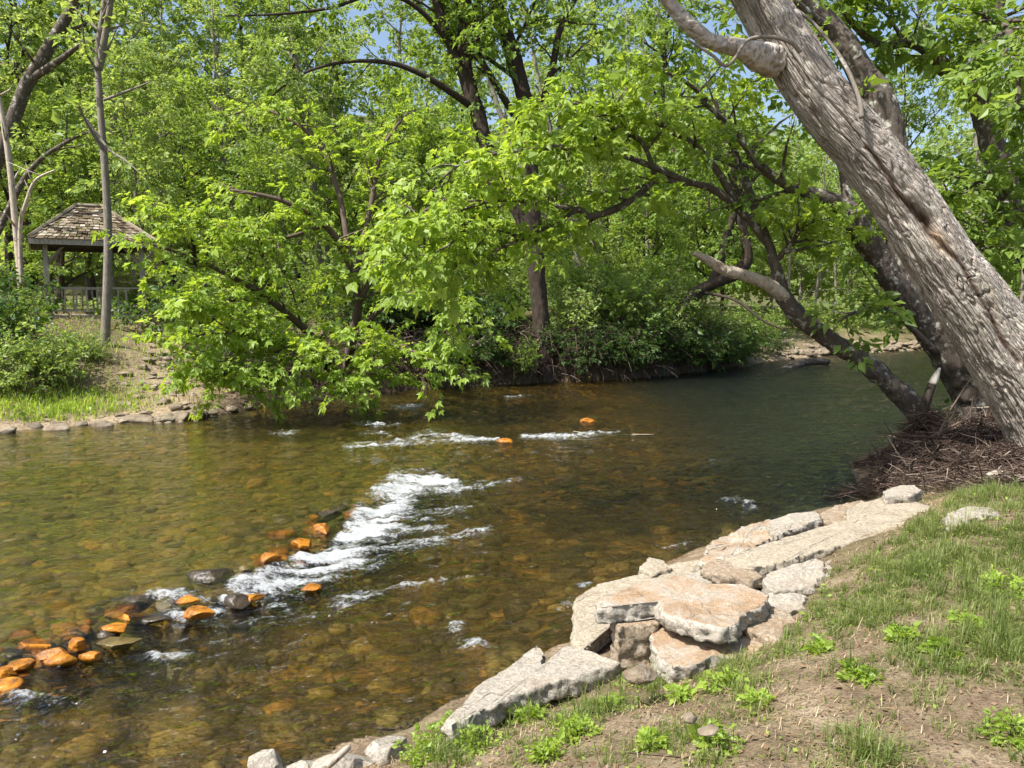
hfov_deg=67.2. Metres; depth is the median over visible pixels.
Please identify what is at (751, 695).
weed
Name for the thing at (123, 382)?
shore stone
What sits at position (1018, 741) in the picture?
weed
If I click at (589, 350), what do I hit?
shrub
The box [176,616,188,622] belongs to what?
river stone
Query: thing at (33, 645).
river stone
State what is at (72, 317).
dry grass
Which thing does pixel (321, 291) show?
shrub
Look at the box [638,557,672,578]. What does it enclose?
concrete slab
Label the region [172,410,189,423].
shore stone
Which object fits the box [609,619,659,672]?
concrete block
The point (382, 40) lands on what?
sky
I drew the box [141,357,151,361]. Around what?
rubble stone
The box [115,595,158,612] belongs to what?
river stone
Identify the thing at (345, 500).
river stone
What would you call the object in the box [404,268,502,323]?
shrub
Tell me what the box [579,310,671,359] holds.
shrub
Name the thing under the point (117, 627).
river stone
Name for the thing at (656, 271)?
shrub
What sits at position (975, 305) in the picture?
maple tree
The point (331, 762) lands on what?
stick
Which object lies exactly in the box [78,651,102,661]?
river stone
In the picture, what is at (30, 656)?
river stone
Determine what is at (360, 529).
river water
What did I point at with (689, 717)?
bank rock
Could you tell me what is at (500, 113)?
pale tree
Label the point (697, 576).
concrete slab
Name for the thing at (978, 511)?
concrete slab
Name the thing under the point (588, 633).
concrete slab
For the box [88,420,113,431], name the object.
shore stone
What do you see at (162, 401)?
shore stone
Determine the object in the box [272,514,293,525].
river stone
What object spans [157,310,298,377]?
shrub
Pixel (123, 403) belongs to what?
shore stone
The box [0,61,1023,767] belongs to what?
ground
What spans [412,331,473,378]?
shrub
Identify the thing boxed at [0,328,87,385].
shrub
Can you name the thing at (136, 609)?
river stone
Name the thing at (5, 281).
shrub
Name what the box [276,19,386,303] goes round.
broad tree
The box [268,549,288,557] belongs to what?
river stone
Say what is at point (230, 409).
shore stone
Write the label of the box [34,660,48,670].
river stone
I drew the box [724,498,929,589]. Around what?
concrete slab
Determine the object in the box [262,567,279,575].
river stone
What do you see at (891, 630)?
weed
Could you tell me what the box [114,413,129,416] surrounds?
rubble stone
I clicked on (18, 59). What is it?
broad tree
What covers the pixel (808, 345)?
beach stone
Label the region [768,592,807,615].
concrete slab
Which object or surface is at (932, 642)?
weed
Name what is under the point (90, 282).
broad tree
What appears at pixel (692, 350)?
shrub
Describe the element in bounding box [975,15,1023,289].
tall tree
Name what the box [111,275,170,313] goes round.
shrub
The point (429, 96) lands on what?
young tree
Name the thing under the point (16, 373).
shrub
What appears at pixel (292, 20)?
slender tree
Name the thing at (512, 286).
shrub
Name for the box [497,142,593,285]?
understory tree
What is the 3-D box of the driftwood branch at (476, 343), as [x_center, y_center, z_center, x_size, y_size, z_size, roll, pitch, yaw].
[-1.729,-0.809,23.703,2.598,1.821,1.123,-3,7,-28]
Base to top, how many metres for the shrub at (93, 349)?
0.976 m
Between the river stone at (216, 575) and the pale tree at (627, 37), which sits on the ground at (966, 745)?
the pale tree at (627, 37)
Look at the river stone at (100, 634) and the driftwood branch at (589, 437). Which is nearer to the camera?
the river stone at (100, 634)
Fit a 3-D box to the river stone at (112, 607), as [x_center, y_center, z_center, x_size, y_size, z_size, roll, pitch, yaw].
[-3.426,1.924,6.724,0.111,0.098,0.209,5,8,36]
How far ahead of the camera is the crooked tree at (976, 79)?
13.18 m
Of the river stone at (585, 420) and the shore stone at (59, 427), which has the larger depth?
the river stone at (585, 420)
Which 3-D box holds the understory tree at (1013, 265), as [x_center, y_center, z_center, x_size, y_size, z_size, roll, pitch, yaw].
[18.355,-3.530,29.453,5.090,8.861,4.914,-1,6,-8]
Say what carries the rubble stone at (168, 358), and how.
on the ground at (966, 745)
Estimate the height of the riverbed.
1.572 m
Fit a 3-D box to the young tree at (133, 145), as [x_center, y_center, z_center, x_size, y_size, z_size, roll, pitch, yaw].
[-13.809,-7.764,29.399,4.983,10.646,5.291,1,6,5]
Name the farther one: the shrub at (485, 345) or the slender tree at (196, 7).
the slender tree at (196, 7)
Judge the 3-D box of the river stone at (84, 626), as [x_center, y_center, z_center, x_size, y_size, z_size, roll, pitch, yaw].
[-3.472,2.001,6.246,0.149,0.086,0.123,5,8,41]
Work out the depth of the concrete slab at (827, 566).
5.80 m
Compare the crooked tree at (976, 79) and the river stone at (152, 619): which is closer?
the river stone at (152, 619)
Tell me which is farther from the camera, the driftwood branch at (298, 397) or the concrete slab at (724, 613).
the driftwood branch at (298, 397)
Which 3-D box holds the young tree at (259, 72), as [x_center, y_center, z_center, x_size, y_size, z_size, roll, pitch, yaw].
[-9.193,-8.508,32.182,5.482,11.711,5.820,4,7,32]
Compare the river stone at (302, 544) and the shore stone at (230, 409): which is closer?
the river stone at (302, 544)
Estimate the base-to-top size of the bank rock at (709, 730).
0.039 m
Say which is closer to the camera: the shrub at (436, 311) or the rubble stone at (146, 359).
the rubble stone at (146, 359)
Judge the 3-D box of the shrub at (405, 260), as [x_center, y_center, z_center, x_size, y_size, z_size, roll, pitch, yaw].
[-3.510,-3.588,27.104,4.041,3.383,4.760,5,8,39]
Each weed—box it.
[391,734,439,767]
[411,718,444,750]
[437,710,451,725]
[453,719,510,756]
[507,700,546,724]
[523,730,565,767]
[547,711,602,745]
[598,691,624,710]
[633,724,670,753]
[662,683,697,705]
[687,718,746,756]
[695,664,748,693]
[735,683,776,710]
[799,632,839,656]
[835,657,885,690]
[883,621,921,645]
[916,635,964,660]
[946,609,993,630]
[974,564,1023,601]
[975,706,1023,750]
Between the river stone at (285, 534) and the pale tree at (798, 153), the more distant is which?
the pale tree at (798, 153)
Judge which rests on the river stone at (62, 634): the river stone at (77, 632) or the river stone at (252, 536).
the river stone at (77, 632)
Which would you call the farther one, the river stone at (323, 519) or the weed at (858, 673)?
the river stone at (323, 519)
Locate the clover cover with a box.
[399,492,1023,767]
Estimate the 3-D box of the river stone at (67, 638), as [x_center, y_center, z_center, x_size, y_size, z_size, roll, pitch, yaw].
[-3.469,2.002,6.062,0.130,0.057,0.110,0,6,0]
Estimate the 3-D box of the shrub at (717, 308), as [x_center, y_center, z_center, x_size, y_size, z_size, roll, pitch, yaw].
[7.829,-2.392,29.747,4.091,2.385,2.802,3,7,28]
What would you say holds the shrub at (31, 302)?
on the ground at (966, 745)
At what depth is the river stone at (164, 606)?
6.61 m
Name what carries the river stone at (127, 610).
in the river water
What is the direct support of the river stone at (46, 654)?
on the river water
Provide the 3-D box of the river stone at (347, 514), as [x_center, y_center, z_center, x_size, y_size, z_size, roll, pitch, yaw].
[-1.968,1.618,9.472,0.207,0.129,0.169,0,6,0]
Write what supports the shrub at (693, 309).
on the ground at (966, 745)
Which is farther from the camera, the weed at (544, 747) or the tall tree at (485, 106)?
the tall tree at (485, 106)
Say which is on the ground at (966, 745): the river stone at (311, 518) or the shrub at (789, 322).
the shrub at (789, 322)
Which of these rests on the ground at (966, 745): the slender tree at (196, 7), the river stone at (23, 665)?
the slender tree at (196, 7)
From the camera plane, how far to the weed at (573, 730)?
3.76 m
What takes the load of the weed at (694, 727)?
on the ground at (966, 745)
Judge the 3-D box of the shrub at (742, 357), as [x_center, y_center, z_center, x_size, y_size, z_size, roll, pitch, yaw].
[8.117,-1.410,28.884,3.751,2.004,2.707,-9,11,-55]
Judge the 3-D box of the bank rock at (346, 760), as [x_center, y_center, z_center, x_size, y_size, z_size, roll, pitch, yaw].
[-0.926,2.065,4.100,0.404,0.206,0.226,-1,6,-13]
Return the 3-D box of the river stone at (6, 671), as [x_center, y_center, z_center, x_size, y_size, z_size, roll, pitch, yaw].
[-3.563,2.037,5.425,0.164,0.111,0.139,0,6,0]
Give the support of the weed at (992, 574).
on the ground at (966, 745)
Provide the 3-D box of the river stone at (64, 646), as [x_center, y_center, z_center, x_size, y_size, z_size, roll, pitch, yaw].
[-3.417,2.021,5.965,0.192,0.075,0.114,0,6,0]
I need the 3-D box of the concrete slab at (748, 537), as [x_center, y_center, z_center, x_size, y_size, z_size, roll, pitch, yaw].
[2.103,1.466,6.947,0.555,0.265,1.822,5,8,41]
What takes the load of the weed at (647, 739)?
on the ground at (966, 745)
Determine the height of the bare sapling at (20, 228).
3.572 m
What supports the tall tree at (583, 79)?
on the ground at (966, 745)
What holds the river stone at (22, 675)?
in the river water
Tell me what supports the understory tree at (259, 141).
on the ground at (966, 745)
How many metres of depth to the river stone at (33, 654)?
5.73 m
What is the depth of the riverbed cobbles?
8.69 m
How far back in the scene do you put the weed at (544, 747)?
3.57 m
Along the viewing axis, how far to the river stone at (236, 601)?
6.77 m
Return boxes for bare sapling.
[0,85,25,301]
[9,162,55,289]
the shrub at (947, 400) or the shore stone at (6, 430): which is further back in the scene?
the shrub at (947, 400)
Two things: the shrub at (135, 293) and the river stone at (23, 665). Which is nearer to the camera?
the river stone at (23, 665)
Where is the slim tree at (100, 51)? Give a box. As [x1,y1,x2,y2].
[43,0,180,346]
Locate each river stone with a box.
[0,647,29,661]
[0,655,7,666]
[0,665,17,678]
[0,677,24,694]
[7,658,36,672]
[9,630,38,645]
[14,672,30,679]
[17,638,50,654]
[20,655,35,659]
[31,651,40,657]
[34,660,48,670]
[35,647,70,659]
[41,652,77,668]
[58,628,90,637]
[58,641,68,651]
[62,634,79,642]
[66,629,87,638]
[67,637,86,652]
[77,625,92,630]
[77,646,91,654]
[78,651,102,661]
[83,605,109,618]
[84,618,97,625]
[91,637,142,650]
[94,630,120,639]
[99,622,126,633]
[104,611,130,623]
[106,597,123,611]
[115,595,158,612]
[115,606,134,614]
[126,606,140,612]
[126,613,146,625]
[139,613,172,624]
[155,600,171,612]
[168,594,199,604]
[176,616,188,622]
[183,586,193,591]
[183,605,215,619]
[185,568,234,589]
[192,591,204,598]
[223,593,253,610]
[231,564,252,575]
[245,533,263,538]
[245,579,261,587]
[245,594,263,601]
[253,552,287,570]
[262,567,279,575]
[264,530,296,541]
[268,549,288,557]
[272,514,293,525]
[275,540,289,549]
[288,538,311,552]
[290,556,309,563]
[294,510,310,517]
[296,561,305,567]
[301,526,310,538]
[301,583,321,591]
[307,515,319,525]
[308,523,329,538]
[316,510,342,522]
[329,505,347,511]
[339,499,352,503]
[339,527,352,533]
[343,510,360,520]
[348,515,359,520]
[497,438,512,444]
[580,418,594,424]
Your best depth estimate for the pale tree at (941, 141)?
23.50 m
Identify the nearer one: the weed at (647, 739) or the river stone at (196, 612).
the weed at (647, 739)
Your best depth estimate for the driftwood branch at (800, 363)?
29.94 m
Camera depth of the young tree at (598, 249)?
34.93 m
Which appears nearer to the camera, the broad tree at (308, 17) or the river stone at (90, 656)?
the river stone at (90, 656)
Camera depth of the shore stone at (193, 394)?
18.34 m
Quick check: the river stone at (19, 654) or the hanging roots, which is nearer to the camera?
the river stone at (19, 654)
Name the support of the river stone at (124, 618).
in the river water
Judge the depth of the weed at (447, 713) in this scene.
4.45 m
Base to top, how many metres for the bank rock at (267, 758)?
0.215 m
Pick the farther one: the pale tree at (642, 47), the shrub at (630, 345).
the pale tree at (642, 47)
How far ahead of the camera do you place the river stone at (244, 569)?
7.37 m
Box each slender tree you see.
[0,82,17,189]
[30,0,201,305]
[74,0,222,291]
[134,0,294,264]
[238,0,376,299]
[327,0,460,240]
[610,0,727,292]
[934,29,1023,270]
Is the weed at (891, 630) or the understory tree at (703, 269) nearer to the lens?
the weed at (891, 630)
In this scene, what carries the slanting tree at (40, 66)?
on the ground at (966, 745)
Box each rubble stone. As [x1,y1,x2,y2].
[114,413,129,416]
[116,371,132,375]
[139,411,151,413]
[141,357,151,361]
[158,361,170,366]
[161,356,172,360]
[178,401,191,404]
[187,410,203,418]
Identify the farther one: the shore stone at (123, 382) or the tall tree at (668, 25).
the tall tree at (668, 25)
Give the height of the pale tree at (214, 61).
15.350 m
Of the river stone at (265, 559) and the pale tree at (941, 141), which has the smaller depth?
the river stone at (265, 559)
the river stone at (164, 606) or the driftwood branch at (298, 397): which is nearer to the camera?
the river stone at (164, 606)
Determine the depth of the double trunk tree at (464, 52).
23.14 m
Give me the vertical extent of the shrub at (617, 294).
2.932 m
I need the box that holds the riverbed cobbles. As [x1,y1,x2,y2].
[0,402,776,767]
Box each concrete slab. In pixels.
[440,645,620,746]
[569,560,699,652]
[594,576,770,644]
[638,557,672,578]
[648,625,761,683]
[685,572,715,583]
[696,519,772,571]
[700,559,762,588]
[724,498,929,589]
[742,606,795,643]
[761,558,826,595]
[767,511,822,541]
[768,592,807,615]
[819,500,864,526]
[825,560,831,576]
[942,506,1000,530]
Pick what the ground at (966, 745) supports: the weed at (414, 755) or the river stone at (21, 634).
the weed at (414, 755)
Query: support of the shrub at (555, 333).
on the ground at (966, 745)
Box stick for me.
[324,744,350,767]
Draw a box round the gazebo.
[26,203,156,318]
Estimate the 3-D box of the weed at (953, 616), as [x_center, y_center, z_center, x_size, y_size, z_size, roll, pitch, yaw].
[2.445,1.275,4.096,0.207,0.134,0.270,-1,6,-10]
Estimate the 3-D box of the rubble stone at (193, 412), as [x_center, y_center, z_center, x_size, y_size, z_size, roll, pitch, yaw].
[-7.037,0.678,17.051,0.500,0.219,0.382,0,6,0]
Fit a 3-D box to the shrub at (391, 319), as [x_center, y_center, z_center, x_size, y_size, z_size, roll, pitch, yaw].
[-4.000,-2.507,23.281,4.436,2.405,3.511,-6,9,-43]
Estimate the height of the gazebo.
3.867 m
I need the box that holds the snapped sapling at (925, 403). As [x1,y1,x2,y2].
[914,368,940,428]
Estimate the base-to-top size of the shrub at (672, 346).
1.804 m
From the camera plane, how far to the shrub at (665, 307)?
26.68 m
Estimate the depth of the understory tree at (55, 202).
30.34 m
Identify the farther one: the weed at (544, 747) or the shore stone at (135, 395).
the shore stone at (135, 395)
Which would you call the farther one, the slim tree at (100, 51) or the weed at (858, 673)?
the slim tree at (100, 51)
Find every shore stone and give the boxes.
[0,425,16,436]
[25,422,43,428]
[42,423,68,432]
[73,421,87,426]
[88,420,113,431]
[113,416,127,423]
[117,381,129,385]
[117,401,130,405]
[122,414,154,425]
[132,394,145,398]
[138,364,146,369]
[153,413,175,423]
[154,399,170,404]
[169,403,181,411]
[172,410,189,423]
[186,392,197,396]
[204,409,217,415]
[226,406,237,412]
[244,404,253,410]
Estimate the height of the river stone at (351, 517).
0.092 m
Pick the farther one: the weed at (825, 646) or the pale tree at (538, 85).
the pale tree at (538, 85)
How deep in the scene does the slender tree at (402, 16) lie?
43.63 m
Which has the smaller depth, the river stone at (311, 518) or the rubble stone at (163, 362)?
the river stone at (311, 518)
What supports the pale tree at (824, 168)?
on the ground at (966, 745)
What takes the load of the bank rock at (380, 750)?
on the ground at (966, 745)
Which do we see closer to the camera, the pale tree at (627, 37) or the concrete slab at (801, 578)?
the concrete slab at (801, 578)
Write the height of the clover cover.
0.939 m
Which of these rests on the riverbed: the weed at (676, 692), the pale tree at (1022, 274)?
the pale tree at (1022, 274)
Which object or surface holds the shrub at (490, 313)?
on the ground at (966, 745)
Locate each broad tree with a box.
[0,0,104,291]
[0,0,150,303]
[218,0,365,303]
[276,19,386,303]
[491,0,622,292]
[686,149,788,313]
[825,22,970,297]
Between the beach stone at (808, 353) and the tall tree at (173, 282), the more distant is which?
the tall tree at (173, 282)
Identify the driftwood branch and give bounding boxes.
[240,387,341,404]
[452,329,494,352]
[566,431,653,441]
[742,358,829,379]
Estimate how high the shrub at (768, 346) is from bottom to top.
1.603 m
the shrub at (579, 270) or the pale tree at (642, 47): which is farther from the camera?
the pale tree at (642, 47)
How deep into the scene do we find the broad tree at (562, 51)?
44.22 m
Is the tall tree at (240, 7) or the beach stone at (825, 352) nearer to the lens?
the beach stone at (825, 352)
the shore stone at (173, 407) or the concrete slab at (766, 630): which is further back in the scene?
the shore stone at (173, 407)
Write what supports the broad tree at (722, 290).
on the ground at (966, 745)
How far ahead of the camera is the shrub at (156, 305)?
22.09 m
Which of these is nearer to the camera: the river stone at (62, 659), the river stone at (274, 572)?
the river stone at (62, 659)
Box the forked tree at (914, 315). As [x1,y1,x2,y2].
[627,0,989,418]
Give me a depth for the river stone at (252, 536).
8.63 m
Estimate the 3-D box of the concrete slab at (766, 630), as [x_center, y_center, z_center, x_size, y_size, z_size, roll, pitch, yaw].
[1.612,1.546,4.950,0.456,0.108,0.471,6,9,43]
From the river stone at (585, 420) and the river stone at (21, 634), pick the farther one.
the river stone at (585, 420)
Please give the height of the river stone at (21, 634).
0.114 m
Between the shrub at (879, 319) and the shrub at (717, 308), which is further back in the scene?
the shrub at (879, 319)
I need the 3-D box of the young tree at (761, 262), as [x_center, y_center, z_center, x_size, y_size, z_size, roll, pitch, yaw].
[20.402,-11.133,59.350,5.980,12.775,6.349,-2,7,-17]
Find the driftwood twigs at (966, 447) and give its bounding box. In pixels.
[805,380,1023,501]
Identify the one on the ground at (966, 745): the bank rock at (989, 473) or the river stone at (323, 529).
the bank rock at (989, 473)
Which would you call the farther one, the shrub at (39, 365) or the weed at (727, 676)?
the shrub at (39, 365)
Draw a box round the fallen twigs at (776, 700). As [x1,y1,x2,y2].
[505,499,1020,759]
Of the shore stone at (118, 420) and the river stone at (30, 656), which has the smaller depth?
the river stone at (30, 656)
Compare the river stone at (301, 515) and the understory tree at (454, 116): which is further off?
the understory tree at (454, 116)
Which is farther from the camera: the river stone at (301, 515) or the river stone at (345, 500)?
the river stone at (345, 500)
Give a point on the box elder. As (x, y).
(311, 347)
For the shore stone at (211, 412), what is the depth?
17.32 m
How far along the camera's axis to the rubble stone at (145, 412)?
16.72 m
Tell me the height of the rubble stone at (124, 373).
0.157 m
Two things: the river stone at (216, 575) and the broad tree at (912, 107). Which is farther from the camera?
the broad tree at (912, 107)
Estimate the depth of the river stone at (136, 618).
6.44 m
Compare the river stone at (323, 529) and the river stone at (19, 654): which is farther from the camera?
the river stone at (323, 529)
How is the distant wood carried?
on the ground at (966, 745)
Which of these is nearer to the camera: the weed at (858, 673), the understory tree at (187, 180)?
the weed at (858, 673)
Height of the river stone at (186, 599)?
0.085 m
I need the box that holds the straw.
[318,478,1023,767]
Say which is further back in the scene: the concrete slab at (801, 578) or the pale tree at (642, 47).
the pale tree at (642, 47)
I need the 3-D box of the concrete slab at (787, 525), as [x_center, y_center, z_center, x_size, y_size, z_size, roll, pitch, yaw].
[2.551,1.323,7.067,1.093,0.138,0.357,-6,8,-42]
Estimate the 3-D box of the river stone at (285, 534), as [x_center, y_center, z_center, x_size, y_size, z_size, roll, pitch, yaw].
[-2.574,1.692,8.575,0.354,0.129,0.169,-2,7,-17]
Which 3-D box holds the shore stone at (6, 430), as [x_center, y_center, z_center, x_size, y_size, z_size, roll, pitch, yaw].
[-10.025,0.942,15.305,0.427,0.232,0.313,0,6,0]
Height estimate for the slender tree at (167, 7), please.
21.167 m
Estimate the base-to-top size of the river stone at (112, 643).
0.068 m
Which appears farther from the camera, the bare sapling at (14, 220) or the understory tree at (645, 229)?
the understory tree at (645, 229)
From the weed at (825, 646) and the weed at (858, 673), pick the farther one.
the weed at (825, 646)
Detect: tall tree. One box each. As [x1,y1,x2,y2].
[0,0,81,298]
[0,0,97,299]
[96,1,225,292]
[166,0,321,286]
[416,2,506,280]
[546,0,668,298]
[580,0,729,266]
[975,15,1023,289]
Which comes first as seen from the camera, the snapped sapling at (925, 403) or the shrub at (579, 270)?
the snapped sapling at (925, 403)
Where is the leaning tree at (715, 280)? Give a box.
[669,75,800,347]
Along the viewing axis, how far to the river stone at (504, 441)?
14.15 m
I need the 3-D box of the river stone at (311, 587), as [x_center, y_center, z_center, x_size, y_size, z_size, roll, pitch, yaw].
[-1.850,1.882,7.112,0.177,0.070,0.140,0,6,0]
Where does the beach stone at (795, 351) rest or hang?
on the ground at (966, 745)
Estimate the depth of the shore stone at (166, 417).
16.59 m
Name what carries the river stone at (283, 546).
in the river water
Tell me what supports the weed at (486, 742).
on the ground at (966, 745)
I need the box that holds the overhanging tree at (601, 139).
[339,19,945,433]
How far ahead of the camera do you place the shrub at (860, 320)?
44.71 m
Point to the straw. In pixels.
(780, 724)
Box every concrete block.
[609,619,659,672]
[881,485,922,503]
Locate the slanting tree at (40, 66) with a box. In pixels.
[0,0,150,234]
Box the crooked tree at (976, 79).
[809,0,1023,347]
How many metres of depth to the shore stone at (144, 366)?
19.50 m
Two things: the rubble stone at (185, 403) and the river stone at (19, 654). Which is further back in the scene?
the rubble stone at (185, 403)
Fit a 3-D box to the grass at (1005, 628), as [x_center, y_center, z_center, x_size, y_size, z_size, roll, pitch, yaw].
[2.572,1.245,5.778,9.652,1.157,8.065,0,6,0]
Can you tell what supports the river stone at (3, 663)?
in the river water
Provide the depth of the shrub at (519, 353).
23.68 m
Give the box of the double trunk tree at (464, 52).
[220,0,631,383]
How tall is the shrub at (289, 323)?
2.707 m
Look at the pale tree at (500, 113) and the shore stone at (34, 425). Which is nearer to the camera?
the shore stone at (34, 425)
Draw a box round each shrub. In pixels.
[0,259,68,316]
[0,276,57,368]
[0,286,52,344]
[0,314,89,392]
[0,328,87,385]
[59,324,115,360]
[111,273,257,346]
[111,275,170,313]
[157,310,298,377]
[213,288,337,355]
[266,246,405,336]
[320,262,435,339]
[361,265,488,329]
[362,237,476,281]
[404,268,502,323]
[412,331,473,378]
[436,321,515,366]
[450,285,530,340]
[471,262,547,316]
[495,336,542,378]
[518,248,626,316]
[518,317,574,352]
[524,272,609,336]
[552,324,629,374]
[571,258,671,334]
[571,321,657,369]
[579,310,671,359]
[601,245,706,313]
[613,265,702,337]
[623,322,691,372]
[627,305,701,349]
[639,273,727,330]
[666,321,734,368]
[678,314,748,361]
[680,291,770,346]
[698,320,768,373]
[699,302,782,354]
[736,300,784,340]
[741,319,796,354]
[767,296,830,330]
[813,291,884,328]
[846,298,911,332]
[942,397,951,404]
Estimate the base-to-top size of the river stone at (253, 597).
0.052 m
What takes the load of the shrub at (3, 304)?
on the ground at (966, 745)
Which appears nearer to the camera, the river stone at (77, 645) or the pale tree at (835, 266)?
the river stone at (77, 645)
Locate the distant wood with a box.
[0,89,1017,314]
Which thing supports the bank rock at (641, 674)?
on the ground at (966, 745)
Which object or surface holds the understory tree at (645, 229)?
on the ground at (966, 745)
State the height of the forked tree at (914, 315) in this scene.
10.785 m
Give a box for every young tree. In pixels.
[65,20,219,298]
[213,28,361,306]
[361,34,483,257]
[550,69,655,302]
[738,160,815,313]
[756,136,857,303]
[813,188,883,301]
[904,112,1023,332]
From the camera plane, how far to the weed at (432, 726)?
4.22 m
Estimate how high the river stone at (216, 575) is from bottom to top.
0.220 m
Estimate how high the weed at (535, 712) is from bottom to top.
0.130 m
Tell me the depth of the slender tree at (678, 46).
45.88 m
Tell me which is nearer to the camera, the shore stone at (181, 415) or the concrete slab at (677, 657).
the concrete slab at (677, 657)
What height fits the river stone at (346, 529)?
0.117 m
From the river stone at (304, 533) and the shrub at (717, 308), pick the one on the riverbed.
the river stone at (304, 533)
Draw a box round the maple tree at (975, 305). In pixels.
[658,0,1023,452]
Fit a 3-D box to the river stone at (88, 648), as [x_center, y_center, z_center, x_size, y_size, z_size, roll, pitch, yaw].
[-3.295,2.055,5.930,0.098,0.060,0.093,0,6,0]
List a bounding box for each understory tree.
[0,88,153,305]
[114,68,262,289]
[201,131,318,307]
[333,66,455,267]
[394,103,514,278]
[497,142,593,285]
[589,129,701,284]
[647,108,771,314]
[922,194,1020,349]
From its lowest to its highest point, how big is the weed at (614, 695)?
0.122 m
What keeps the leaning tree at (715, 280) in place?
on the ground at (966, 745)
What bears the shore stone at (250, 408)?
in the river water
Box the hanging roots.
[163,305,750,420]
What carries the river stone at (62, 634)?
on the riverbed
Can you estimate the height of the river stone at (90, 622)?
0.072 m
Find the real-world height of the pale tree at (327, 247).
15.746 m
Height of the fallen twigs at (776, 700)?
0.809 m
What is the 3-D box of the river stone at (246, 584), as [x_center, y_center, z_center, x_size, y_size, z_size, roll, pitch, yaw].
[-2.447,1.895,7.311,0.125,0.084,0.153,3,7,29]
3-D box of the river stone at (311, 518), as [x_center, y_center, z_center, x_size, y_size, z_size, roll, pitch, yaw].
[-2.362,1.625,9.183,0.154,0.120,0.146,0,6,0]
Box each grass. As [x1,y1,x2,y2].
[0,311,345,422]
[0,312,335,424]
[396,470,1023,767]
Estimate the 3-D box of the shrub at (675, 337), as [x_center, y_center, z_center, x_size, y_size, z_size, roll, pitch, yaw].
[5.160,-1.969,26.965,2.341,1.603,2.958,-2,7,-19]
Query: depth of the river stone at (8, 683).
5.26 m
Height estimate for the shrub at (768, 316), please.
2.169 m
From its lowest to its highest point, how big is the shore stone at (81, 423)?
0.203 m
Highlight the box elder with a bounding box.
[90,80,512,428]
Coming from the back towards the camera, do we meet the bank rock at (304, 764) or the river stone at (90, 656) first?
the river stone at (90, 656)
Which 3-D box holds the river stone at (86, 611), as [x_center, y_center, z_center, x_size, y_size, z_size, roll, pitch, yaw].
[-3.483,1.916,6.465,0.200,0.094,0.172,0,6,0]
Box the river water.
[0,351,955,767]
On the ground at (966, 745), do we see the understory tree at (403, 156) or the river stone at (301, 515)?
the understory tree at (403, 156)
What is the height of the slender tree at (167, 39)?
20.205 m
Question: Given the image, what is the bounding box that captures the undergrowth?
[0,296,905,419]
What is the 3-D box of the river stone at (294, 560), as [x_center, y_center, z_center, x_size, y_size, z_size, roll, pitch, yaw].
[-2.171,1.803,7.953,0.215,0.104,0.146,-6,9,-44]
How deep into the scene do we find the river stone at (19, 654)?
5.68 m
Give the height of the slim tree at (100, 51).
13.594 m
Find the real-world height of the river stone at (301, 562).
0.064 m
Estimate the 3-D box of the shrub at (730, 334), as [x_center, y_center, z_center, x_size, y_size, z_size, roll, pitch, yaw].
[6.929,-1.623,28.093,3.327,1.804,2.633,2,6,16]
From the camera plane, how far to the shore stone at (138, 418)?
16.48 m
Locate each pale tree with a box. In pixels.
[180,0,263,291]
[299,32,360,304]
[472,35,570,307]
[493,1,582,275]
[603,0,657,286]
[613,5,670,260]
[769,94,809,323]
[804,148,842,315]
[812,149,855,317]
[914,14,1023,246]
[994,0,1023,304]
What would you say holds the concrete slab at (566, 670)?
on the ground at (966, 745)
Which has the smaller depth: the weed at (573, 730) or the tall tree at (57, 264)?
the weed at (573, 730)
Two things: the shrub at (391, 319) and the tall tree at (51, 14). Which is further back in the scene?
the tall tree at (51, 14)
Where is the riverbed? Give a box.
[0,349,956,767]
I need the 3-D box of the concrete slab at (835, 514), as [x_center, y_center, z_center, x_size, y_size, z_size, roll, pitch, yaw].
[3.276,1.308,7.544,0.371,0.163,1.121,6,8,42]
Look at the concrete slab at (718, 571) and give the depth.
5.61 m
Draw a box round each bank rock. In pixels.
[247,749,282,767]
[284,760,312,767]
[311,753,373,767]
[365,736,408,765]
[623,664,656,684]
[682,712,697,723]
[697,724,718,736]
[986,470,1007,479]
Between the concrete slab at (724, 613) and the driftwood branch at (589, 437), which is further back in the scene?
the driftwood branch at (589, 437)
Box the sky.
[0,0,1023,189]
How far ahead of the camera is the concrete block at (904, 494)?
7.54 m
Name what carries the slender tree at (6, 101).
on the ground at (966, 745)
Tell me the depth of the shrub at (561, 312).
25.26 m
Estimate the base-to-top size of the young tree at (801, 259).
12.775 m
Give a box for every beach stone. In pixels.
[788,348,798,354]
[803,343,814,347]
[804,351,812,355]
[821,350,829,355]
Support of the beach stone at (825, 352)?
on the ground at (966, 745)
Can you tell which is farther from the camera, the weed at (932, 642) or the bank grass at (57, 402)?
the bank grass at (57, 402)
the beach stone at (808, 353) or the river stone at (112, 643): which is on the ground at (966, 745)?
the beach stone at (808, 353)
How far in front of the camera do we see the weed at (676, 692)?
4.10 m
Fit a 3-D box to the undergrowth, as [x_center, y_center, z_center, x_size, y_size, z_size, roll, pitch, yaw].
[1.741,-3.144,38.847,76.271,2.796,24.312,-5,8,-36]
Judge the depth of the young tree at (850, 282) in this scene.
56.98 m
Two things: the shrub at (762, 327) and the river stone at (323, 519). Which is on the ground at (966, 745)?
the shrub at (762, 327)
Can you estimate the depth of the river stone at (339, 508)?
9.65 m

